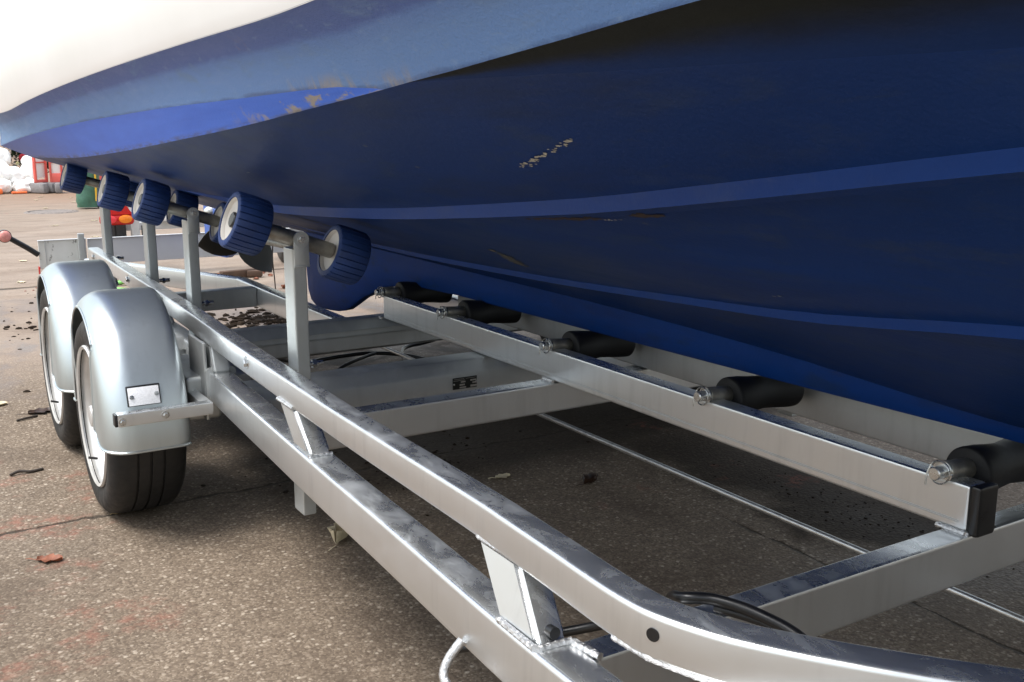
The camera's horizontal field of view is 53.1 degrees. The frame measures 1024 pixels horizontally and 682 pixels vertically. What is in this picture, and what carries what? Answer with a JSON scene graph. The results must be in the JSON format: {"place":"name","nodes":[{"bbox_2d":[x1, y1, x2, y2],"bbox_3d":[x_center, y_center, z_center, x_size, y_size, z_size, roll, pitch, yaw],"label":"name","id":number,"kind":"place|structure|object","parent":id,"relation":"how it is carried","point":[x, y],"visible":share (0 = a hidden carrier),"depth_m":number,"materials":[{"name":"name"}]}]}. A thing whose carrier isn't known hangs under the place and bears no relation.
{"place":"outdoors","nodes":[
{"label":"outdoors","id":0,"kind":"place"},
{"bbox_2d":[0,145,1023,681],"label":"ground","id":1,"kind":"structure","parent":0,"point":[268,585],"depth_m":2.54,"materials":[{"name":"grey asphalt"}]},
{"bbox_2d":[0,147,10,164],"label":"rubble sack","id":2,"kind":"object","parent":1,"relation":"on","point":[5,155],"visible":0.72,"depth_m":16.68,"materials":[{"name":"white fabric"}]},
{"bbox_2d":[0,178,12,193],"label":"rubble sack","id":3,"kind":"object","parent":1,"relation":"on","point":[5,186],"visible":0.89,"depth_m":15.86,"materials":[{"name":"white fabric"}]},
{"bbox_2d":[9,166,25,185],"bbox_3d":[-7.972,-2.648,16.392,0.342,0.302,0.414,-7,14,-31],"label":"rubble sack","id":4,"kind":"object","parent":1,"relation":"on","point":[16,173],"visible":0.5,"depth_m":16.26,"materials":[{"name":"white fabric"}]},
{"bbox_2d":[0,160,11,179],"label":"rubble sack","id":5,"kind":"object","parent":4,"relation":"on","point":[5,169],"visible":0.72,"depth_m":16.16,"materials":[{"name":"white fabric"}]},
{"bbox_2d":[11,191,26,193],"bbox_3d":[-7.621,-2.297,15.840,0.220,0.035,0.080,-9,15,-37],"label":"plastic strip","id":6,"kind":"object","parent":1,"relation":"on","point":[19,192],"visible":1,"depth_m":15.81,"materials":[{"name":"orange plastic"}]},
{"bbox_2d":[3,293,38,392],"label":"mud litter","id":7,"kind":"object","parent":1,"relation":"on","point":[31,327],"visible":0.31,"depth_m":5.21,"materials":[{"name":"brown soil"}]},
{"bbox_2d":[12,178,33,192],"bbox_3d":[-7.617,-2.443,16.063,0.419,0.236,0.419,-7,14,-31],"label":"rubble sack","id":8,"kind":"object","parent":1,"relation":"on","point":[21,185],"visible":0.68,"depth_m":15.91,"materials":[{"name":"white fabric"}]},
{"bbox_2d":[4,147,48,172],"bbox_3d":[-8.540,-3.453,18.135,1.018,1.380,1.019,7,14,30],"label":"flowering shrub","id":9,"kind":"object","parent":1,"relation":"on","point":[16,154],"visible":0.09,"depth_m":17.91,"materials":[{"name":"green plant"}]},
{"bbox_2d":[9,467,43,475],"bbox_3d":[-1.434,0.385,3.026,0.094,0.014,0.016,-9,15,-36],"label":"twig","id":10,"kind":"object","parent":1,"relation":"on","point":[25,471],"visible":1,"depth_m":3.02,"materials":[{"name":"wood"}]},
{"bbox_2d":[16,415,37,421],"bbox_3d":[-1.697,0.270,3.587,0.010,0.010,0.077,8,14,34],"label":"twig","id":11,"kind":"object","parent":1,"relation":"on","point":[24,418],"visible":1,"depth_m":3.58,"materials":[{"name":"wood"}]},
{"bbox_2d":[20,159,38,179],"bbox_3d":[-7.770,-2.736,16.488,0.306,0.396,0.392,-7,14,-31],"label":"rubble sack","id":12,"kind":"object","parent":1,"relation":"on","point":[26,167],"visible":0.37,"depth_m":16.35,"materials":[{"name":"white fabric"}]},
{"bbox_2d":[21,155,31,163],"bbox_3d":[-7.943,-2.956,16.812,0.227,0.215,0.358,-7,14,-31],"label":"rubble sack","id":13,"kind":"object","parent":12,"relation":"on","point":[25,157],"visible":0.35,"depth_m":16.72,"materials":[{"name":"white fabric"}]},
{"bbox_2d":[17,407,49,414],"bbox_3d":[-1.705,0.251,3.667,0.120,0.011,0.069,-2,12,-8],"label":"fallen leaf","id":14,"kind":"object","parent":1,"relation":"on","point":[41,410],"visible":0.82,"depth_m":3.67,"materials":[{"name":"plant"}]},
{"bbox_2d":[29,157,55,192],"bbox_3d":[-7.344,-2.794,15.910,0.400,0.975,0.264,6,13,26],"label":"site barrier","id":15,"kind":"object","parent":1,"relation":"on","point":[40,171],"visible":0.57,"depth_m":15.91,"materials":[{"name":"red plastic"}]},
{"bbox_2d":[26,553,62,561],"bbox_3d":[-1.102,0.512,2.419,0.081,0.010,0.046,6,13,25],"label":"fallen leaf","id":16,"kind":"object","parent":1,"relation":"on","point":[52,557],"visible":1,"depth_m":2.42,"materials":[{"name":"plant"}]},
{"bbox_2d":[24,209,78,213],"bbox_3d":[-5.584,-1.569,12.414,0.620,0.012,0.620,-7,14,-31],"label":"manhole cover","id":17,"kind":"object","parent":1,"relation":"on","point":[54,211],"visible":1,"depth_m":12.40,"materials":[{"name":"metal"}]},
{"bbox_2d":[48,162,101,192],"bbox_3d":[-6.836,-2.834,16.101,0.832,0.975,0.400,-6,13,-25],"label":"site barrier","id":18,"kind":"object","parent":1,"relation":"on","point":[55,171],"visible":0.2,"depth_m":15.98,"materials":[{"name":"red plastic"}]},
{"bbox_2d":[76,172,98,207],"bbox_3d":[-5.319,-2.154,12.862,0.355,0.965,0.291,-7,14,-31],"label":"wrapped bundle","id":19,"kind":"object","parent":1,"relation":"on","point":[86,197],"visible":0.26,"depth_m":12.82,"materials":[{"name":"green plastic"}]},
{"bbox_2d":[24,269,306,291],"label":"leaf litter","id":20,"kind":"object","parent":1,"relation":"on","point":[269,274],"visible":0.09,"depth_m":6.97,"materials":[{"name":"brown plant"}]},
{"bbox_2d":[99,206,287,261],"bbox_3d":[-2.232,-0.934,7.377,1.496,0.818,0.673,-7,14,-31],"label":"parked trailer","id":21,"kind":"object","parent":1,"relation":"on","point":[123,221],"visible":0.12,"depth_m":6.89,"materials":[{"name":"metal"}]},
{"bbox_2d":[219,268,262,277],"bbox_3d":[-1.840,-0.456,6.958,0.286,0.055,0.118,-7,14,-31],"label":"wood block","id":22,"kind":"object","parent":1,"relation":"on","point":[250,272],"depth_m":6.96,"materials":[{"name":"brown wood"}]},
{"bbox_2d":[207,306,286,328],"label":"dirt clumps","id":23,"kind":"object","parent":1,"relation":"on","point":[258,319],"visible":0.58,"depth_m":5.42,"materials":[{"name":"brown soil"}]},
{"bbox_2d":[327,522,347,550],"bbox_3d":[-0.434,0.476,2.517,0.057,0.041,0.100,8,14,35],"label":"fallen leaf","id":24,"kind":"object","parent":1,"relation":"on","point":[337,532],"visible":0.78,"depth_m":2.52,"materials":[{"name":"beige plant"}]},
{"bbox_2d":[157,422,627,535],"bbox_3d":[-0.337,0.363,3.151,0.759,0.008,1.463,8,14,35],"label":"ground debris","id":25,"kind":"object","parent":1,"relation":"on","point":[285,491],"visible":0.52,"depth_m":3.14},
{"bbox_2d":[488,473,509,478],"bbox_3d":[-0.037,0.395,2.991,0.067,0.006,0.038,-1,12,-3],"label":"fallen leaf","id":26,"kind":"object","parent":1,"relation":"on","point":[505,475],"visible":1,"depth_m":3.00,"materials":[{"name":"beige plant"}]},
{"bbox_2d":[0,163,1023,681],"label":"trailer","id":27,"kind":"object","parent":1,"relation":"on","point":[136,377],"visible":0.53,"depth_m":2.04,"materials":[{"name":"metal"}]},
{"bbox_2d":[272,224,280,317],"bbox_3d":[-1.236,-0.388,5.355,0.036,0.585,0.273,-2,12,-10],"label":"hanging cord","id":28,"kind":"object","parent":27,"relation":"hanging from","point":[274,276],"visible":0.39,"depth_m":5.39,"materials":[{"name":"brown"}]},
{"bbox_2d":[0,0,1023,443],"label":"boat","id":29,"kind":"object","parent":27,"relation":"on","point":[826,196],"visible":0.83,"depth_m":1.17,"materials":[{"name":"blue paint"}]},
{"bbox_2d":[576,472,597,485],"bbox_3d":[0.212,0.397,2.941,0.081,0.022,0.046,-4,13,-20],"label":"fallen leaf","id":30,"kind":"object","parent":1,"relation":"on","point":[591,477],"visible":1,"depth_m":2.94,"materials":[{"name":"brown plant"}]},
{"bbox_2d":[708,461,1019,576],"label":"wet litter","id":31,"kind":"object","parent":1,"relation":"on","point":[847,511],"visible":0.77,"depth_m":2.71,"materials":[{"name":"brown plant"}]}
]}

